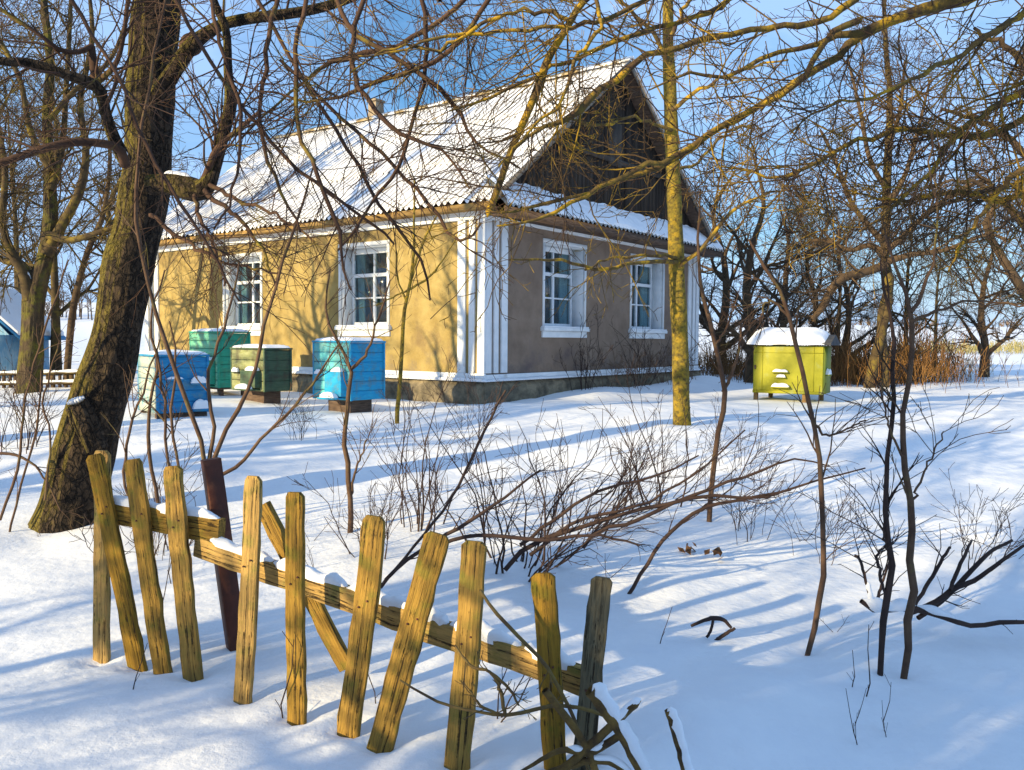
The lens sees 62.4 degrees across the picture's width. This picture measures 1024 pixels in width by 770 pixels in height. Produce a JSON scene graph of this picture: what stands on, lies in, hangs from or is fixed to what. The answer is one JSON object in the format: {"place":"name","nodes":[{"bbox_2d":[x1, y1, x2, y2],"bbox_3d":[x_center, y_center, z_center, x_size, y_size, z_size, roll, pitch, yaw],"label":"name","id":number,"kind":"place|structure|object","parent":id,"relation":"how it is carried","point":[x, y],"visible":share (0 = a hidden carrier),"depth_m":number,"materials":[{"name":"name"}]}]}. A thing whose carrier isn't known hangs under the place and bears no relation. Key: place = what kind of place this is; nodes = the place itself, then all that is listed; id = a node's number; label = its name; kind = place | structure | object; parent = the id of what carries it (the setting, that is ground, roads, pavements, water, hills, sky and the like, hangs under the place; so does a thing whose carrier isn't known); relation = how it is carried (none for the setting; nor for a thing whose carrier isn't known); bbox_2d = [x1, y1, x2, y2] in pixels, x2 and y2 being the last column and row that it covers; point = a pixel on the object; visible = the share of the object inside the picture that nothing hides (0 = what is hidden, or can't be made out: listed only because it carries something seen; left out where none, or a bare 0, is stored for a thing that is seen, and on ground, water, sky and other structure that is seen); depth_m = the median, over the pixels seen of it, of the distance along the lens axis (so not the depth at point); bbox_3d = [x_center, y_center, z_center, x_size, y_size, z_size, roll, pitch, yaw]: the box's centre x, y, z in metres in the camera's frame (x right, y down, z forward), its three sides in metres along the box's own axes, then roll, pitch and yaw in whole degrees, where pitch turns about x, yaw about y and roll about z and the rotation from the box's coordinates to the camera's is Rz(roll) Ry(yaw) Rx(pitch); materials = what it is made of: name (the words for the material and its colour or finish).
{"place":"outdoors","nodes":[
{"label":"outdoors","id":0,"kind":"place"},
{"bbox_2d":[30,519,40,536],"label":"weed stem","id":1,"kind":"object","parent":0,"point":[37,525],"visible":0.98,"depth_m":6.53,"materials":[{"name":"brown plant"}]},
{"bbox_2d":[0,302,1023,769],"bbox_3d":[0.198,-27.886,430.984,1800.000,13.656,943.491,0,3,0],"label":"snow ground","id":2,"kind":"structure","parent":0,"point":[758,688],"depth_m":5.39,"materials":[{"name":"white snow"}]},
{"bbox_2d":[0,419,28,473],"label":"bare shrub","id":3,"kind":"object","parent":2,"relation":"on","point":[12,448],"visible":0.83,"depth_m":7.48,"materials":[{"name":"brown plant"}]},
{"bbox_2d":[0,22,55,243],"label":"bare tree","id":4,"kind":"object","parent":2,"relation":"on","point":[24,167],"visible":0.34,"depth_m":17.69,"materials":[{"name":"brown plant"}]},
{"bbox_2d":[0,287,65,377],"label":"shed","id":5,"kind":"structure","parent":2,"relation":"on","point":[10,325],"depth_m":21.68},
{"bbox_2d":[0,339,70,453],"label":"bare shrub","id":6,"kind":"object","parent":2,"relation":"on","point":[16,419],"visible":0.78,"depth_m":9.35,"materials":[{"name":"brown plant"}]},
{"bbox_2d":[0,369,77,387],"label":"fence","id":7,"kind":"object","parent":2,"relation":"on","point":[66,381],"visible":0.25,"depth_m":17.04,"materials":[{"name":"wood"}]},
{"bbox_2d":[0,69,80,293],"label":"bare tree","id":8,"kind":"object","parent":2,"relation":"on","point":[16,282],"visible":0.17,"depth_m":29.72,"materials":[{"name":"brown plant"}]},
{"bbox_2d":[0,234,85,531],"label":"sapling","id":9,"kind":"object","parent":2,"relation":"on","point":[20,457],"visible":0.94,"depth_m":6.53,"materials":[{"name":"brown plant"}]},
{"bbox_2d":[0,273,97,319],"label":"woods","id":10,"kind":"object","parent":2,"relation":"on","point":[47,307],"visible":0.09,"depth_m":150.12,"materials":[{"name":"brown plant"}]},
{"bbox_2d":[0,0,126,380],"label":"bare tree","id":11,"kind":"object","parent":2,"relation":"on","point":[4,90],"visible":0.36,"depth_m":19.49,"materials":[{"name":"brown plant"}]},
{"bbox_2d":[0,41,169,369],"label":"bare tree","id":12,"kind":"object","parent":2,"relation":"on","point":[57,312],"visible":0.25,"depth_m":22.85,"materials":[{"name":"brown plant"}]},
{"bbox_2d":[62,81,122,385],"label":"young tree","id":13,"kind":"object","parent":2,"relation":"on","point":[76,294],"visible":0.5,"depth_m":17.29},
{"bbox_2d":[0,0,185,393],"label":"forked tree","id":14,"kind":"object","parent":2,"relation":"on","point":[34,282],"visible":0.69,"depth_m":16.11,"materials":[{"name":"brown plant"}]},
{"bbox_2d":[16,82,192,277],"bbox_3d":[-12.343,-4.901,26.544,5.754,9.150,5.725,2,4,31],"label":"bare tree","id":15,"kind":"object","parent":2,"relation":"on","point":[108,212],"visible":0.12,"depth_m":26.25,"materials":[{"name":"brown plant"}]},
{"bbox_2d":[133,643,147,689],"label":"weed stem","id":16,"kind":"object","parent":2,"relation":"on","point":[139,668],"visible":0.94,"depth_m":3.83,"materials":[{"name":"brown plant"}]},
{"bbox_2d":[66,432,231,559],"bbox_3d":[-2.482,0.825,5.797,1.061,0.895,1.232,3,4,45],"label":"bare shrub","id":17,"kind":"object","parent":2,"relation":"on","point":[165,535],"visible":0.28,"depth_m":5.98,"materials":[{"name":"brown plant"}]},
{"bbox_2d":[100,239,203,502],"bbox_3d":[-2.688,0.036,6.348,0.723,2.280,0.349,-1,3,-18],"label":"sapling","id":18,"kind":"object","parent":2,"relation":"on","point":[158,372],"visible":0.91,"depth_m":6.33,"materials":[{"name":"brown plant"}]},
{"bbox_2d":[105,153,219,236],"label":"bare tree","id":19,"kind":"object","parent":2,"relation":"on","point":[200,171],"visible":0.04,"depth_m":33.27,"materials":[{"name":"brown plant"}]},
{"bbox_2d":[163,547,169,600],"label":"weed stem","id":20,"kind":"object","parent":2,"relation":"on","point":[167,578],"visible":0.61,"depth_m":5.14,"materials":[{"name":"brown plant"}]},
{"bbox_2d":[137,349,209,418],"bbox_3d":[-4.646,0.072,11.626,0.710,1.112,0.938,-2,4,-40],"label":"beehive","id":21,"kind":"object","parent":2,"relation":"on","point":[196,392],"visible":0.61,"depth_m":11.38,"materials":[{"name":"blue paint"}]},
{"bbox_2d":[189,328,250,395],"bbox_3d":[-5.297,-0.295,15.042,1.059,1.433,0.854,3,4,43],"label":"beehive","id":22,"kind":"object","parent":2,"relation":"on","point":[220,369],"visible":0.35,"depth_m":14.69,"materials":[{"name":"green paint"}]},
{"bbox_2d":[103,0,361,475],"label":"sapling","id":23,"kind":"object","parent":2,"relation":"on","point":[208,390],"visible":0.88,"depth_m":5.18,"materials":[{"name":"brown plant"}]},
{"bbox_2d":[230,344,292,403],"bbox_3d":[-4.091,-0.058,13.463,0.994,1.192,0.735,3,4,41],"label":"beehive","id":24,"kind":"object","parent":2,"relation":"on","point":[273,377],"visible":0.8,"depth_m":13.26,"materials":[{"name":"green paint"}]},
{"bbox_2d":[275,631,293,717],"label":"weed stem","id":25,"kind":"object","parent":2,"relation":"on","point":[280,705],"visible":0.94,"depth_m":3.58,"materials":[{"name":"brown plant"}]},
{"bbox_2d":[270,394,333,440],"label":"bare shrub","id":26,"kind":"object","parent":2,"relation":"on","point":[301,411],"visible":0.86,"depth_m":10.09,"materials":[{"name":"brown plant"}]},
{"bbox_2d":[305,545,313,566],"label":"weed stem","id":27,"kind":"object","parent":2,"relation":"on","point":[311,556],"visible":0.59,"depth_m":5.69,"materials":[{"name":"plant"}]},
{"bbox_2d":[324,517,359,557],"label":"weed stem","id":28,"kind":"object","parent":2,"relation":"on","point":[341,540],"visible":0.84,"depth_m":5.92,"materials":[{"name":"brown plant"}]},
{"bbox_2d":[312,337,385,412],"bbox_3d":[-2.463,-0.034,12.342,0.850,1.343,0.899,3,4,38],"label":"beehive","id":29,"kind":"object","parent":2,"relation":"on","point":[368,382],"visible":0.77,"depth_m":12.17,"materials":[{"name":"paint"}]},
{"bbox_2d":[86,450,612,769],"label":"picket fence","id":30,"kind":"object","parent":2,"relation":"on","point":[415,619],"visible":0.95,"depth_m":3.59,"materials":[{"name":"brown wood"}]},
{"bbox_2d":[0,0,712,532],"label":"leaning tree","id":31,"kind":"object","parent":2,"relation":"on","point":[98,386],"visible":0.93,"depth_m":6.18,"materials":[{"name":"brown plant"}]},
{"bbox_2d":[288,457,431,558],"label":"bare shrub","id":32,"kind":"object","parent":2,"relation":"on","point":[387,532],"visible":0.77,"depth_m":5.83,"materials":[{"name":"brown plant"}]},
{"bbox_2d":[324,250,410,532],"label":"sapling","id":33,"kind":"object","parent":2,"relation":"on","point":[349,487],"visible":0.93,"depth_m":6.51,"materials":[{"name":"brown plant"}]},
{"bbox_2d":[368,674,379,703],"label":"weed stem","id":34,"kind":"object","parent":2,"relation":"on","point":[373,689],"visible":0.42,"depth_m":3.73,"materials":[{"name":"brown plant"}]},
{"bbox_2d":[354,165,475,423],"bbox_3d":[-1.302,-1.265,11.376,1.681,3.689,0.802,0,3,0],"label":"sapling","id":35,"kind":"object","parent":2,"relation":"on","point":[400,373],"visible":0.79,"depth_m":11.38,"materials":[{"name":"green plant"}]},
{"bbox_2d":[329,347,515,531],"bbox_3d":[-0.643,0.441,6.647,1.442,1.481,1.398,2,4,31],"label":"bare shrub","id":36,"kind":"object","parent":2,"relation":"on","point":[423,507],"visible":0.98,"depth_m":6.49,"materials":[{"name":"brown plant"}]},
{"bbox_2d":[145,56,723,403],"bbox_3d":[-2.060,-3.335,19.988,11.190,7.380,8.760,3,4,37],"label":"farmhouse","id":37,"kind":"object","parent":2,"relation":"on","point":[527,345],"visible":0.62,"depth_m":16.29,"materials":[{"name":"paint"}]},
{"bbox_2d":[219,252,262,335],"bbox_3d":[-5.552,-1.896,17.826,1.458,1.713,0.480,3,4,37],"label":"window","id":38,"kind":"structure","parent":37,"relation":"in","point":[255,330],"depth_m":18.09,"materials":[{"name":"paint"}]},
{"bbox_2d":[334,240,391,335],"bbox_3d":[-2.622,-1.757,15.606,1.439,1.713,0.480,3,4,37],"label":"window","id":39,"kind":"structure","parent":37,"relation":"in","point":[350,266],"depth_m":15.85,"materials":[{"name":"paint"}]},
{"bbox_2d":[540,238,589,337],"bbox_3d":[0.855,-1.766,15.747,0.480,1.765,1.537,3,4,37],"label":"window","id":40,"kind":"structure","parent":37,"relation":"in","point":[577,304],"depth_m":16.17,"materials":[{"name":"paint"}]},
{"bbox_2d":[628,253,666,338],"bbox_3d":[2.792,-1.887,18.297,0.480,1.765,1.626,3,4,37],"label":"window","id":41,"kind":"structure","parent":37,"relation":"in","point":[656,286],"depth_m":18.77,"materials":[{"name":"paint"}]},
{"bbox_2d":[427,366,505,440],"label":"bare shrub","id":42,"kind":"object","parent":2,"relation":"on","point":[473,408],"visible":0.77,"depth_m":10.20,"materials":[{"name":"brown plant"}]},
{"bbox_2d":[400,589,601,769],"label":"broken branch","id":43,"kind":"object","parent":2,"relation":"on","point":[497,680],"visible":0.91,"depth_m":3.01,"materials":[{"name":"brown wood"}]},
{"bbox_2d":[497,667,531,722],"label":"weed stem","id":44,"kind":"object","parent":2,"relation":"on","point":[529,678],"visible":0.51,"depth_m":3.54,"materials":[{"name":"brown plant"}]},
{"bbox_2d":[381,375,657,588],"bbox_3d":[0.015,0.635,5.147,1.779,1.396,0.286,0,3,0],"label":"fallen branch","id":45,"kind":"object","parent":2,"relation":"on","point":[404,560],"visible":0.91,"depth_m":5.15,"materials":[{"name":"brown wood"}]},
{"bbox_2d":[397,369,668,581],"bbox_3d":[0.185,0.608,5.718,1.713,1.426,1.864,1,3,9],"label":"bare shrub","id":46,"kind":"object","parent":2,"relation":"on","point":[549,564],"visible":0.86,"depth_m":5.63,"materials":[{"name":"brown plant"}]},
{"bbox_2d":[554,305,635,389],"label":"bare shrub","id":47,"kind":"object","parent":2,"relation":"on","point":[586,368],"visible":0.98,"depth_m":15.73,"materials":[{"name":"brown plant"}]},
{"bbox_2d":[512,398,691,543],"bbox_3d":[0.933,0.669,6.536,1.764,1.115,1.288,-1,4,-32],"label":"bare shrub","id":48,"kind":"object","parent":2,"relation":"on","point":[624,489],"visible":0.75,"depth_m":6.72,"materials":[{"name":"brown plant"}]},
{"bbox_2d":[521,682,693,769],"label":"broken branch","id":49,"kind":"object","parent":2,"relation":"on","point":[612,713],"visible":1,"depth_m":2.80,"materials":[{"name":"brown wood"}]},
{"bbox_2d":[584,346,641,387],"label":"bare shrub","id":50,"kind":"object","parent":2,"relation":"on","point":[616,365],"visible":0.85,"depth_m":16.19,"materials":[{"name":"brown plant"}]},
{"bbox_2d":[604,554,630,577],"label":"weed stem","id":51,"kind":"object","parent":2,"relation":"on","point":[618,571],"visible":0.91,"depth_m":5.65,"materials":[{"name":"plant"}]},
{"bbox_2d":[606,351,670,389],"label":"bare shrub","id":52,"kind":"object","parent":2,"relation":"on","point":[634,368],"visible":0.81,"depth_m":16.54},
{"bbox_2d":[609,315,671,385],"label":"bare shrub","id":53,"kind":"object","parent":2,"relation":"on","point":[638,350],"visible":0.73,"depth_m":17.26,"materials":[{"name":"brown plant"}]},
{"bbox_2d":[268,0,1023,380],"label":"apple tree","id":54,"kind":"object","parent":2,"relation":"on","point":[1000,130],"visible":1,"depth_m":4.32,"materials":[{"name":"brown plant"}]},
{"bbox_2d":[501,0,807,425],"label":"slim tree","id":55,"kind":"object","parent":2,"relation":"on","point":[679,325],"visible":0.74,"depth_m":10.56,"materials":[{"name":"yellow plant"}]},
{"bbox_2d":[555,349,776,508],"bbox_3d":[1.481,0.416,7.441,1.796,1.462,1.571,-2,4,-37],"label":"bare shrub","id":56,"kind":"object","parent":2,"relation":"on","point":[656,472],"visible":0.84,"depth_m":7.50,"materials":[{"name":"brown plant"}]},
{"bbox_2d":[660,608,671,643],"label":"weed stem","id":57,"kind":"object","parent":2,"relation":"on","point":[665,627],"visible":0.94,"depth_m":4.41,"materials":[{"name":"brown plant"}]},
{"bbox_2d":[643,333,704,384],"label":"bare shrub","id":58,"kind":"object","parent":2,"relation":"on","point":[659,353],"visible":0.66,"depth_m":18.01,"materials":[{"name":"brown plant"}]},
{"bbox_2d":[666,339,698,379],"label":"bare shrub","id":59,"kind":"object","parent":2,"relation":"on","point":[691,359],"visible":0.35,"depth_m":18.88,"materials":[{"name":"brown plant"}]},
{"bbox_2d":[503,429,865,593],"bbox_3d":[1.091,0.829,5.378,2.290,1.106,0.364,0,3,0],"label":"fallen branch","id":60,"kind":"object","parent":2,"relation":"on","point":[660,507],"visible":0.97,"depth_m":5.36,"materials":[{"name":"brown wood"}]},
{"bbox_2d":[678,542,696,554],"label":"dead leaf clump","id":61,"kind":"object","parent":2,"relation":"on","point":[688,550],"visible":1,"depth_m":6.23,"materials":[{"name":"brown plant"}]},
{"bbox_2d":[704,547,721,559],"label":"dead leaf clump","id":62,"kind":"object","parent":2,"relation":"on","point":[717,550],"visible":1,"depth_m":6.20,"materials":[{"name":"brown plant"}]},
{"bbox_2d":[691,616,735,639],"bbox_3d":[1.072,1.306,4.505,0.243,0.155,0.028,0,3,0],"label":"stick","id":63,"kind":"object","parent":2,"relation":"on","point":[712,619],"visible":0.96,"depth_m":4.50,"materials":[{"name":"brown wood"}]},
{"bbox_2d":[683,175,774,521],"bbox_3d":[1.784,-0.275,7.042,0.784,2.928,0.508,1,3,16],"label":"sapling","id":64,"kind":"object","parent":2,"relation":"on","point":[724,383],"visible":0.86,"depth_m":7.04,"materials":[{"name":"brown plant"}]},
{"bbox_2d":[690,389,782,470],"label":"bare shrub","id":65,"kind":"object","parent":2,"relation":"on","point":[759,451],"visible":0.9,"depth_m":8.82,"materials":[{"name":"brown plant"}]},
{"bbox_2d":[679,137,823,373],"bbox_3d":[6.900,-4.076,27.013,5.302,7.791,4.956,1,3,8],"label":"bare tree","id":66,"kind":"object","parent":2,"relation":"on","point":[702,319],"visible":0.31,"depth_m":26.63,"materials":[{"name":"brown plant"}]},
{"bbox_2d":[698,343,841,382],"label":"dry reeds","id":67,"kind":"object","parent":2,"relation":"on","point":[703,363],"visible":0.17,"depth_m":25.84,"materials":[{"name":"brown plant"}]},
{"bbox_2d":[692,113,864,382],"bbox_3d":[6.318,-3.435,21.613,4.506,7.083,4.820,3,4,40],"label":"bare tree","id":68,"kind":"object","parent":2,"relation":"on","point":[748,287],"visible":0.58,"depth_m":21.83,"materials":[{"name":"brown plant"}]},
{"bbox_2d":[718,172,839,345],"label":"bare tree","id":69,"kind":"object","parent":2,"relation":"on","point":[786,283],"visible":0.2,"depth_m":27.55,"materials":[{"name":"brown plant"}]},
{"bbox_2d":[701,434,857,541],"bbox_3d":[2.027,0.841,6.693,1.103,0.854,0.956,0,3,0],"label":"bare shrub","id":70,"kind":"object","parent":2,"relation":"on","point":[747,510],"visible":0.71,"depth_m":6.61,"materials":[{"name":"brown plant"}]},
{"bbox_2d":[747,327,839,402],"bbox_3d":[5.090,-0.244,15.315,1.441,1.602,0.990,2,3,30],"label":"beehive","id":71,"kind":"object","parent":2,"relation":"on","point":[775,366],"visible":0.93,"depth_m":14.99,"materials":[{"name":"yellow paint"}]},
{"bbox_2d":[786,511,828,541],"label":"weed stem","id":72,"kind":"object","parent":2,"relation":"on","point":[794,531],"visible":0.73,"depth_m":6.64,"materials":[{"name":"brown plant"}]},
{"bbox_2d":[749,171,880,337],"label":"bare tree","id":73,"kind":"object","parent":2,"relation":"on","point":[806,269],"visible":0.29,"depth_m":24.64,"materials":[{"name":"brown plant"}]},
{"bbox_2d":[707,239,932,655],"bbox_3d":[1.564,0.343,4.416,1.122,2.168,0.496,0,3,0],"label":"sapling","id":74,"kind":"object","parent":2,"relation":"on","point":[823,576],"visible":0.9,"depth_m":4.32,"materials":[{"name":"brown plant"}]},
{"bbox_2d":[752,480,890,564],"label":"bare shrub","id":75,"kind":"object","parent":2,"relation":"on","point":[828,534],"visible":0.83,"depth_m":6.22,"materials":[{"name":"brown plant"}]},
{"bbox_2d":[779,183,881,353],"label":"bare tree","id":76,"kind":"object","parent":2,"relation":"on","point":[860,307],"visible":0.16,"depth_m":29.76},
{"bbox_2d":[846,650,854,686],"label":"weed stem","id":77,"kind":"object","parent":2,"relation":"on","point":[852,672],"visible":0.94,"depth_m":3.91,"materials":[{"name":"brown plant"}]},
{"bbox_2d":[846,691,857,744],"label":"weed stem","id":78,"kind":"object","parent":2,"relation":"on","point":[853,723],"visible":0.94,"depth_m":3.37,"materials":[{"name":"brown plant"}]},
{"bbox_2d":[784,200,926,378],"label":"bare tree","id":79,"kind":"object","parent":2,"relation":"on","point":[848,308],"visible":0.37,"depth_m":23.29,"materials":[{"name":"brown plant"}]},
{"bbox_2d":[697,306,1018,389],"bbox_3d":[9.368,-1.175,23.179,9.657,2.333,8.993,0,3,0],"label":"dark brush","id":80,"kind":"object","parent":2,"relation":"on","point":[729,354],"visible":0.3,"depth_m":22.45,"materials":[{"name":"brown plant"}]},
{"bbox_2d":[711,317,1021,326],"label":"hedge row","id":81,"kind":"object","parent":2,"relation":"on","point":[916,323],"visible":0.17,"depth_m":290.92,"materials":[{"name":"brown plant"}]},
{"bbox_2d":[866,622,873,696],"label":"weed stem","id":82,"kind":"object","parent":2,"relation":"on","point":[868,661],"visible":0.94,"depth_m":3.86,"materials":[{"name":"brown plant"}]},
{"bbox_2d":[793,242,956,675],"bbox_3d":[1.767,0.390,4.125,0.746,2.128,0.501,2,3,25],"label":"sapling","id":83,"kind":"object","parent":2,"relation":"on","point":[888,547],"visible":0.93,"depth_m":4.12,"materials":[{"name":"black plant"}]},
{"bbox_2d":[738,0,1023,387],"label":"tall tree","id":84,"kind":"object","parent":2,"relation":"on","point":[829,291],"visible":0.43,"depth_m":19.37,"materials":[{"name":"brown plant"}]},
{"bbox_2d":[882,705,887,735],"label":"weed stem","id":85,"kind":"object","parent":2,"relation":"on","point":[883,722],"visible":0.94,"depth_m":3.46,"materials":[{"name":"brown plant"}]},
{"bbox_2d":[881,674,890,727],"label":"weed stem","id":86,"kind":"object","parent":2,"relation":"on","point":[889,701],"visible":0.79,"depth_m":3.47,"materials":[{"name":"brown plant"}]},
{"bbox_2d":[814,323,990,392],"bbox_3d":[9.739,-0.788,21.909,4.618,1.687,7.190,2,4,33],"label":"dry brush","id":87,"kind":"object","parent":2,"relation":"on","point":[932,361],"visible":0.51,"depth_m":21.12,"materials":[{"name":"brown plant"}]},
{"bbox_2d":[819,51,1023,678],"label":"sapling","id":88,"kind":"object","parent":2,"relation":"on","point":[913,585],"visible":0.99,"depth_m":4.05,"materials":[{"name":"brown plant"}]},
{"bbox_2d":[857,191,987,349],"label":"bare tree","id":89,"kind":"object","parent":2,"relation":"on","point":[908,288],"visible":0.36,"depth_m":24.23,"materials":[{"name":"brown plant"}]},
{"bbox_2d":[837,523,1023,633],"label":"fallen branch","id":90,"kind":"object","parent":2,"relation":"on","point":[871,603],"visible":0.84,"depth_m":4.59,"materials":[{"name":"brown wood"}]},
{"bbox_2d":[872,19,1023,312],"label":"gnarled tree","id":91,"kind":"object","parent":2,"relation":"on","point":[1015,282],"visible":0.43,"depth_m":14.62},
{"bbox_2d":[898,220,999,351],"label":"bare tree","id":92,"kind":"object","parent":2,"relation":"on","point":[937,300],"visible":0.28,"depth_m":33.76,"materials":[{"name":"brown plant"}]},
{"bbox_2d":[896,336,1023,354],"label":"field weeds","id":93,"kind":"object","parent":2,"relation":"on","point":[1018,347],"visible":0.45,"depth_m":70.75,"materials":[{"name":"beige plant"}]},
{"bbox_2d":[916,194,1023,376],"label":"bare tree","id":94,"kind":"object","parent":2,"relation":"on","point":[981,326],"visible":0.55,"depth_m":25.85,"materials":[{"name":"brown plant"}]},
{"bbox_2d":[921,332,1022,381],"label":"pale reeds","id":95,"kind":"object","parent":2,"relation":"on","point":[973,363],"visible":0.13,"depth_m":26.51,"materials":[{"name":"plant"}]},
{"bbox_2d":[925,462,1023,559],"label":"bare shrub","id":96,"kind":"object","parent":2,"relation":"on","point":[998,528],"visible":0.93,"depth_m":6.11,"materials":[{"name":"brown plant"}]},
{"bbox_2d":[961,157,1023,329],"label":"bare tree","id":97,"kind":"object","parent":2,"relation":"on","point":[1009,297],"visible":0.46,"depth_m":25.14,"materials":[{"name":"brown plant"}]},
{"bbox_2d":[0,0,1023,326],"label":"sky","id":98,"kind":"structure","parent":0,"point":[747,15],"materials":[{"name":"blue"}]}
]}

